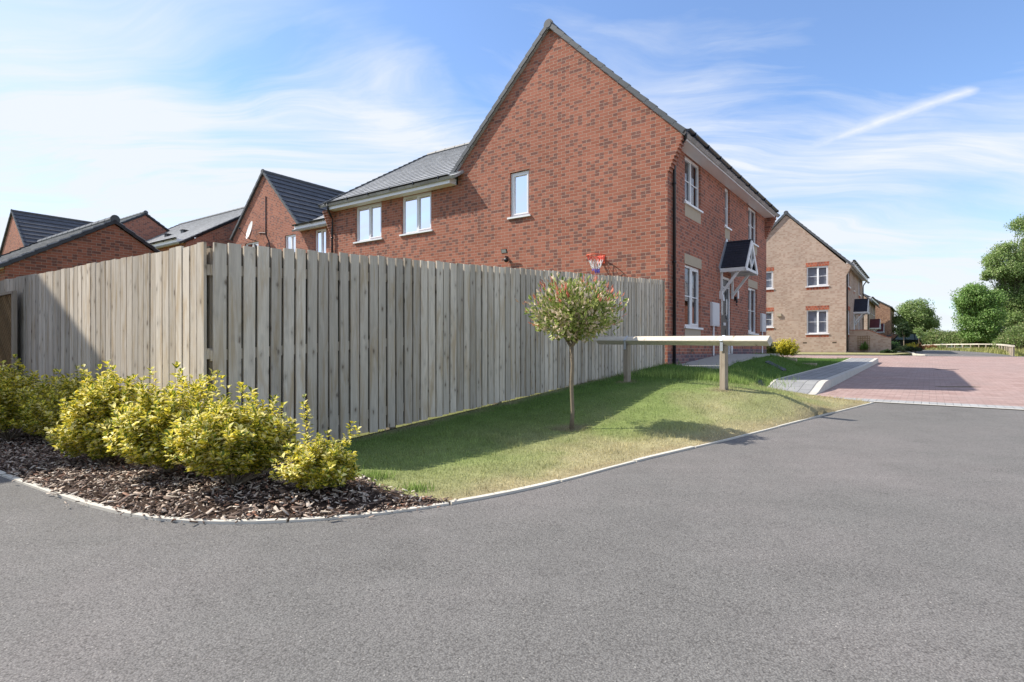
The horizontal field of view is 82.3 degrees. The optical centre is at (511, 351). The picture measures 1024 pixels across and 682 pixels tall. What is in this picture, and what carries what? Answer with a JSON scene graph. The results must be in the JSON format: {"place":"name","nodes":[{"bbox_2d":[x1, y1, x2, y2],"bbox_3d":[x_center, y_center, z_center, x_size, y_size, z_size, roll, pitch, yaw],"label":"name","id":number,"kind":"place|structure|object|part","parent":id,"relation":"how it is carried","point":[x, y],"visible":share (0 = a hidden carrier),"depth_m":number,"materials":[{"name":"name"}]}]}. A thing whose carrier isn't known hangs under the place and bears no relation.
{"place":"outdoors","nodes":[
{"label":"outdoors","id":0,"kind":"place"},
{"bbox_2d":[0,402,1023,681],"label":"asphalt road","id":1,"kind":"structure","parent":0,"point":[876,542],"depth_m":2.46,"materials":[{"name":"grey asphalt"}]},
{"bbox_2d":[874,401,1023,409],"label":"channel kerb","id":2,"kind":"structure","parent":1,"relation":"on","point":[950,405],"depth_m":8.73,"materials":[{"name":"grey concrete"}]},
{"bbox_2d":[0,0,1023,346],"label":"sky","id":3,"kind":"structure","parent":0,"point":[892,131],"materials":[{"name":"blue"}]},
{"bbox_2d":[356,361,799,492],"bbox_3d":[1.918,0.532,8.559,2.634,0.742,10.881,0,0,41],"label":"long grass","id":4,"kind":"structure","parent":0,"point":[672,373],"depth_m":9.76,"materials":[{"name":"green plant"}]},
{"bbox_2d":[291,352,1022,502],"bbox_3d":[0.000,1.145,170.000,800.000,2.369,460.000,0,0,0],"label":"ground","id":5,"kind":"structure","parent":0,"point":[367,433],"depth_m":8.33,"materials":[{"name":"plant"}]},
{"bbox_2d":[0,209,92,254],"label":"brick house","id":6,"kind":"structure","parent":5,"relation":"on","point":[23,228],"depth_m":40.36,"materials":[{"name":"tile"}]},
{"bbox_2d":[0,215,160,280],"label":"brick garage","id":7,"kind":"structure","parent":5,"relation":"on","point":[111,237],"depth_m":16.09,"materials":[{"name":"brick"}]},
{"bbox_2d":[0,242,212,406],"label":"wooden fence","id":8,"kind":"object","parent":5,"relation":"on","point":[134,315],"visible":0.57,"depth_m":5.53,"materials":[{"name":"brown wood"}]},
{"bbox_2d":[120,210,184,242],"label":"brick house","id":9,"kind":"structure","parent":5,"relation":"on","point":[145,225],"depth_m":33.79,"materials":[{"name":"brick"}]},
{"bbox_2d":[146,206,244,251],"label":"brick house","id":10,"kind":"structure","parent":5,"relation":"on","point":[216,228],"depth_m":28.74,"materials":[{"name":"tile"}]},
{"bbox_2d":[0,427,462,523],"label":"bark bed","id":11,"kind":"object","parent":5,"relation":"on","point":[232,509],"visible":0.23,"depth_m":3.57,"materials":[{"name":"wood"}]},
{"bbox_2d":[0,291,16,418],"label":"lattice panel","id":12,"kind":"object","parent":11,"relation":"on","point":[8,324],"visible":0.52,"depth_m":7.24,"materials":[{"name":"brown wood"}]},
{"bbox_2d":[0,354,56,439],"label":"euonymus bush","id":13,"kind":"object","parent":11,"relation":"on","point":[9,404],"visible":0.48,"depth_m":5.64,"materials":[{"name":"green plant"}]},
{"bbox_2d":[8,365,107,436],"bbox_3d":[-4.208,0.505,5.623,1.001,0.760,0.873,0,0,0],"label":"euonymus bush","id":14,"kind":"object","parent":11,"relation":"on","point":[41,412],"visible":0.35,"depth_m":5.42,"materials":[{"name":"green plant"}]},
{"bbox_2d":[43,359,158,461],"bbox_3d":[-3.234,0.479,4.670,0.917,0.837,0.705,0,0,0],"label":"euonymus bush","id":15,"kind":"object","parent":11,"relation":"on","point":[86,415],"visible":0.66,"depth_m":4.50,"materials":[{"name":"yellow plant"}]},
{"bbox_2d":[101,361,232,472],"bbox_3d":[-2.375,0.464,4.162,0.862,0.800,0.765,0,0,-17],"label":"euonymus bush","id":16,"kind":"object","parent":11,"relation":"on","point":[137,435],"visible":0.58,"depth_m":3.99,"materials":[{"name":"yellow plant"}]},
{"bbox_2d":[161,381,300,485],"bbox_3d":[-1.787,0.527,3.800,0.783,0.685,0.752,0,0,0],"label":"euonymus bush","id":17,"kind":"object","parent":11,"relation":"on","point":[231,442],"visible":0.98,"depth_m":3.66,"materials":[{"name":"yellow plant"}]},
{"bbox_2d":[269,394,361,490],"bbox_3d":[-1.198,0.558,3.611,0.559,0.596,0.468,0,0,0],"label":"euonymus bush","id":18,"kind":"object","parent":11,"relation":"on","point":[314,466],"visible":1,"depth_m":3.52,"materials":[{"name":"yellow plant"}]},
{"bbox_2d":[229,169,343,253],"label":"brick house","id":19,"kind":"structure","parent":5,"relation":"on","point":[279,211],"depth_m":26.36,"materials":[{"name":"brick"}]},
{"bbox_2d":[239,221,255,240],"bbox_3d":[-11.864,-5.467,26.462,0.616,0.824,0.928,0,0,0],"label":"satellite dish","id":20,"kind":"object","parent":19,"relation":"attached to","point":[249,231],"visible":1,"depth_m":26.49,"materials":[{"name":"white paint"}]},
{"bbox_2d":[246,241,258,248],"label":"window","id":21,"kind":"structure","parent":19,"relation":"in","point":[254,244],"depth_m":27.09,"materials":[{"name":"white plastic"}]},
{"bbox_2d":[286,234,295,251],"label":"window","id":22,"kind":"structure","parent":19,"relation":"in","point":[290,239],"depth_m":25.38,"materials":[{"name":"white plastic"}]},
{"bbox_2d":[316,229,325,253],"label":"window","id":23,"kind":"structure","parent":19,"relation":"in","point":[320,234],"depth_m":24.19,"materials":[{"name":"white plastic"}]},
{"bbox_2d":[207,242,662,450],"bbox_3d":[0.368,-0.140,8.579,0.161,2.743,9.577,0,0,36],"label":"wooden fence","id":24,"kind":"object","parent":5,"relation":"on","point":[371,344],"visible":0.83,"depth_m":6.14,"materials":[{"name":"grey wood"}]},
{"bbox_2d":[663,280,664,362],"bbox_3d":[3.201,-0.570,12.391,0.045,1.860,0.050,0,0,36],"label":"fence end post","id":25,"kind":"object","parent":24,"relation":"attached to","point":[663,319],"visible":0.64,"depth_m":12.37,"materials":[{"name":"grey wood"}]},
{"bbox_2d":[0,402,873,523],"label":"edging kerb","id":26,"kind":"structure","parent":5,"relation":"on","point":[95,505],"depth_m":3.57,"materials":[{"name":"grey concrete"}]},
{"bbox_2d":[318,19,779,364],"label":"brick house","id":27,"kind":"structure","parent":5,"relation":"on","point":[570,155],"depth_m":14.49,"materials":[{"name":"brick"}]},
{"bbox_2d":[353,202,382,243],"bbox_3d":[-4.384,-3.971,18.175,1.317,1.152,0.472,0,0,32],"label":"window","id":28,"kind":"structure","parent":27,"relation":"in","point":[368,216],"depth_m":18.14,"materials":[{"name":"white plastic"}]},
{"bbox_2d":[399,192,432,235],"bbox_3d":[-2.708,-3.971,16.981,1.320,1.152,0.473,0,0,32],"label":"window","id":29,"kind":"structure","parent":27,"relation":"in","point":[416,208],"depth_m":16.94,"materials":[{"name":"white plastic"}]},
{"bbox_2d":[501,249,507,261],"bbox_3d":[-0.168,-2.435,14.934,0.170,0.330,0.183,0,0,35],"label":"security light","id":30,"kind":"object","parent":27,"relation":"attached to","point":[503,251],"visible":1,"depth_m":14.88,"materials":[{"name":"black plastic"}]},
{"bbox_2d":[507,170,530,219],"bbox_3d":[0.231,-3.962,14.866,0.713,1.175,0.358,0,0,28],"label":"window","id":31,"kind":"structure","parent":27,"relation":"in","point":[520,180],"depth_m":14.88,"materials":[{"name":"white plastic"}]},
{"bbox_2d":[586,254,605,273],"bbox_3d":[1.900,-1.984,13.264,0.456,0.431,0.498,0,0,0],"label":"basketball hoop","id":32,"kind":"object","parent":27,"relation":"attached to","point":[600,260],"visible":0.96,"depth_m":13.20,"materials":[{"name":"red metal"}]},
{"bbox_2d":[684,156,702,213],"bbox_3d":[4.247,-3.971,13.938,0.223,1.152,1.266,0,0,35],"label":"window","id":33,"kind":"structure","parent":27,"relation":"in","point":[690,164],"depth_m":14.04,"materials":[{"name":"white plastic"}]},
{"bbox_2d":[684,265,702,329],"bbox_3d":[4.256,-1.278,13.932,0.200,1.485,1.266,0,0,35],"label":"window","id":34,"kind":"structure","parent":27,"relation":"in","point":[692,296],"depth_m":14.23,"materials":[{"name":"white plastic"}]},
{"bbox_2d":[719,291,724,300],"bbox_3d":[5.612,-1.483,15.629,0.139,0.275,0.080,0,0,35],"label":"wall sensor","id":35,"kind":"object","parent":27,"relation":"attached to","point":[721,295],"depth_m":15.61,"materials":[{"name":"white paint"}]},
{"bbox_2d":[721,280,728,335],"bbox_3d":[5.869,-0.965,16.195,0.100,2.040,0.810,0,0,35],"label":"door","id":36,"kind":"structure","parent":27,"relation":"in","point":[724,304],"depth_m":16.23,"materials":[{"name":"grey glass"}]},
{"bbox_2d":[724,188,731,230],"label":"window","id":37,"kind":"structure","parent":27,"relation":"in","point":[726,191],"depth_m":16.43,"materials":[{"name":"white plastic"}]},
{"bbox_2d":[748,207,758,247],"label":"window","id":38,"kind":"structure","parent":27,"relation":"in","point":[751,224],"depth_m":19.01,"materials":[{"name":"white plastic"}]},
{"bbox_2d":[748,287,758,334],"bbox_3d":[7.610,-1.278,18.638,0.200,1.485,1.240,0,0,35],"label":"window","id":39,"kind":"structure","parent":27,"relation":"in","point":[751,310],"depth_m":19.01,"materials":[{"name":"white plastic"}]},
{"bbox_2d":[515,269,628,428],"bbox_3d":[0.672,-0.011,6.261,1.119,1.722,1.029,0,0,25],"label":"red tipped tree","id":40,"kind":"object","parent":5,"relation":"on","point":[573,306],"visible":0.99,"depth_m":6.10,"materials":[{"name":"green plant"}]},
{"bbox_2d":[596,335,772,389],"bbox_3d":[2.350,0.259,8.575,0.148,1.020,2.972,0,0,-38],"label":"knee rail","id":41,"kind":"object","parent":5,"relation":"on","point":[723,342],"visible":0.93,"depth_m":8.24,"materials":[{"name":"brown wood"}]},
{"bbox_2d":[766,342,777,353],"bbox_3d":[9.308,-0.073,21.396,0.820,0.739,0.722,0,0,0],"label":"yellow bush","id":42,"kind":"object","parent":5,"relation":"on","point":[771,350],"visible":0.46,"depth_m":21.24,"materials":[{"name":"green plant"}]},
{"bbox_2d":[765,361,785,370],"bbox_3d":[6.350,0.355,14.100,0.400,0.272,0.400,0,0,35],"label":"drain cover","id":43,"kind":"object","parent":5,"relation":"on","point":[780,368],"visible":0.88,"depth_m":14.06,"materials":[{"name":"metal"}]},
{"bbox_2d":[773,338,800,357],"bbox_3d":[10.968,-0.132,23.501,1.230,0.857,1.105,0,0,0],"label":"yellow bush","id":44,"kind":"object","parent":5,"relation":"on","point":[785,347],"visible":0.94,"depth_m":23.31,"materials":[{"name":"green plant"}]},
{"bbox_2d":[769,358,850,386],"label":"footway edging kerb","id":45,"kind":"structure","parent":5,"relation":"on","point":[771,383],"depth_m":14.57,"materials":[{"name":"grey concrete"}]},
{"bbox_2d":[766,211,869,354],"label":"buff brick house","id":46,"kind":"structure","parent":5,"relation":"on","point":[816,301],"depth_m":32.69,"materials":[{"name":"brick"}]},
{"bbox_2d":[766,271,772,289],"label":"window","id":47,"kind":"structure","parent":46,"relation":"in","point":[769,274],"depth_m":33.74,"materials":[{"name":"white plastic"}]},
{"bbox_2d":[766,311,773,327],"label":"window","id":48,"kind":"structure","parent":46,"relation":"in","point":[769,321],"depth_m":33.75,"materials":[{"name":"white plastic"}]},
{"bbox_2d":[805,310,828,334],"bbox_3d":[16.823,-1.617,32.250,1.176,1.355,0.223,0,0,35],"label":"window","id":49,"kind":"structure","parent":46,"relation":"in","point":[820,328],"depth_m":32.28,"materials":[{"name":"white plastic"}]},
{"bbox_2d":[805,266,828,287],"bbox_3d":[16.823,-4.128,32.250,1.176,1.145,0.223,0,0,35],"label":"window","id":50,"kind":"structure","parent":46,"relation":"in","point":[812,273],"depth_m":32.26,"materials":[{"name":"white plastic"}]},
{"bbox_2d":[849,329,891,352],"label":"garden wall","id":51,"kind":"structure","parent":5,"relation":"on","point":[879,342],"depth_m":31.82,"materials":[{"name":"brick"}]},
{"bbox_2d":[857,336,869,350],"bbox_3d":[19.212,-0.455,31.987,0.600,0.810,0.027,0,0,35],"label":"wall trellis","id":52,"kind":"object","parent":51,"relation":"attached to","point":[862,338],"depth_m":32.01,"materials":[{"name":"brown wood"}]},
{"bbox_2d":[859,341,867,350],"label":"climbing plant","id":53,"kind":"object","parent":51,"relation":"attached to","point":[864,347],"visible":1,"depth_m":31.84,"materials":[{"name":"green plant"}]},
{"bbox_2d":[864,294,884,333],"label":"buff brick house","id":54,"kind":"structure","parent":5,"relation":"on","point":[871,323],"depth_m":54.34,"materials":[{"name":"beige brick"}]},
{"bbox_2d":[864,294,895,335],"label":"buff brick house","id":55,"kind":"structure","parent":5,"relation":"on","point":[884,312],"depth_m":61.40,"materials":[{"name":"brick"}]},
{"bbox_2d":[891,343,900,351],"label":"garden shrub","id":56,"kind":"object","parent":5,"relation":"on","point":[893,347],"visible":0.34,"depth_m":35.85,"materials":[{"name":"green plant"}]},
{"bbox_2d":[895,321,910,345],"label":"sapling","id":57,"kind":"object","parent":5,"relation":"on","point":[904,333],"visible":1,"depth_m":42.90,"materials":[{"name":"green plant"}]},
{"bbox_2d":[886,333,926,345],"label":"parked car","id":58,"kind":"object","parent":5,"relation":"on","point":[912,338],"visible":0.16,"depth_m":56.14,"materials":[{"name":"black paint"}]},
{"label":"window","id":59,"kind":"part","parent":58,"relation":"part of","materials":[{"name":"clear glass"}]},
{"bbox_2d":[898,350,926,355],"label":"path kerb","id":60,"kind":"structure","parent":5,"relation":"on","point":[908,352],"depth_m":31.12,"materials":[{"name":"grey concrete"}]},
{"bbox_2d":[895,345,908,351],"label":"garden shrub","id":61,"kind":"object","parent":60,"relation":"on","point":[899,348],"visible":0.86,"depth_m":34.95,"materials":[{"name":"green plant"}]},
{"bbox_2d":[904,346,925,351],"bbox_3d":[23.337,-0.138,34.018,0.932,0.376,0.822,0,0,0],"label":"garden shrub","id":62,"kind":"object","parent":60,"relation":"on","point":[912,349],"visible":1,"depth_m":33.89,"materials":[{"name":"green plant"}]},
{"bbox_2d":[805,355,1023,356],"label":"kerb","id":63,"kind":"structure","parent":5,"relation":"on","point":[907,355],"depth_m":28.55,"materials":[{"name":"grey concrete"}]},
{"bbox_2d":[892,297,941,332],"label":"round tree","id":64,"kind":"object","parent":5,"relation":"on","point":[914,314],"visible":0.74,"depth_m":62.64,"materials":[{"name":"green plant"}]},
{"bbox_2d":[913,327,927,340],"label":"sapling","id":65,"kind":"object","parent":5,"relation":"on","point":[918,331],"visible":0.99,"depth_m":44.78,"materials":[{"name":"green plant"}]},
{"bbox_2d":[913,325,1022,348],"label":"hedge","id":66,"kind":"object","parent":5,"relation":"on","point":[940,337],"visible":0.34,"depth_m":54.79,"materials":[{"name":"green plant"}]},
{"bbox_2d":[922,344,1014,355],"bbox_3d":[30.550,-0.088,37.787,3.312,1.048,23.489,0,0,26],"label":"post and rail fence","id":67,"kind":"object","parent":5,"relation":"on","point":[1010,349],"visible":0.59,"depth_m":37.96,"materials":[{"name":"brown wood"}]},
{"bbox_2d":[948,282,1011,347],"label":"ash tree","id":68,"kind":"object","parent":5,"relation":"on","point":[976,306],"visible":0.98,"depth_m":51.23,"materials":[{"name":"green plant"}]},
{"bbox_2d":[977,212,1023,327],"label":"ash tree","id":69,"kind":"object","parent":5,"relation":"on","point":[1008,273],"visible":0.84,"depth_m":55.45,"materials":[{"name":"green plant"}]},
{"bbox_2d":[990,320,1023,349],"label":"bush","id":70,"kind":"object","parent":5,"relation":"on","point":[1011,338],"visible":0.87,"depth_m":39.47,"materials":[{"name":"green plant"}]},
{"bbox_2d":[681,354,775,368],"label":"concrete path","id":71,"kind":"structure","parent":0,"point":[708,361],"depth_m":13.86,"materials":[{"name":"grey concrete"}]},
{"bbox_2d":[770,358,873,393],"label":"footway paving","id":72,"kind":"structure","parent":0,"point":[808,382],"depth_m":13.08,"materials":[{"name":"grey concrete"}]},
{"bbox_2d":[797,352,911,354],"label":"grass verge","id":73,"kind":"object","parent":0,"point":[870,353],"depth_m":30.00,"materials":[{"name":"plant"}]},
{"bbox_2d":[880,349,897,352],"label":"garden shrub","id":74,"kind":"object","parent":73,"relation":"on","point":[888,351],"visible":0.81,"depth_m":30.46,"materials":[{"name":"green plant"}]},
{"bbox_2d":[780,355,1023,409],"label":"block paved road","id":75,"kind":"structure","parent":0,"point":[997,380],"depth_m":14.11,"materials":[{"name":"red brick"}]},
{"bbox_2d":[809,358,878,394],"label":"road kerb","id":76,"kind":"structure","parent":75,"relation":"on","point":[825,384],"depth_m":13.27,"materials":[{"name":"concrete"}]},
{"bbox_2d":[834,397,1023,409],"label":"grey paving band","id":77,"kind":"object","parent":75,"relation":"on","point":[952,404],"visible":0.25,"depth_m":9.06,"materials":[{"name":"grey concrete"}]},
{"bbox_2d":[935,386,975,386],"bbox_3d":[9.350,0.749,12.280,0.840,0.034,0.160,0,0,0],"label":"drain gully","id":78,"kind":"object","parent":75,"relation":"on","point":[955,386],"visible":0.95,"depth_m":12.29,"materials":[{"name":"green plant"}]},
{"bbox_2d":[911,350,1010,355],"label":"tarmac path","id":79,"kind":"structure","parent":0,"point":[944,353],"depth_m":30.99,"materials":[{"name":"grey asphalt"}]},
{"bbox_2d":[907,343,917,351],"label":"garden shrub","id":80,"kind":"object","parent":79,"relation":"on","point":[912,344],"visible":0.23,"depth_m":35.87,"materials":[{"name":"green plant"}]},
{"bbox_2d":[915,342,925,350],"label":"garden shrub","id":81,"kind":"object","parent":79,"relation":"on","point":[923,347],"visible":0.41,"depth_m":36.88,"materials":[{"name":"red plant"}]},
{"bbox_2d":[925,346,1023,355],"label":"rough grass","id":82,"kind":"structure","parent":0,"point":[1019,351],"depth_m":37.22,"materials":[{"name":"green plant"}]}
]}

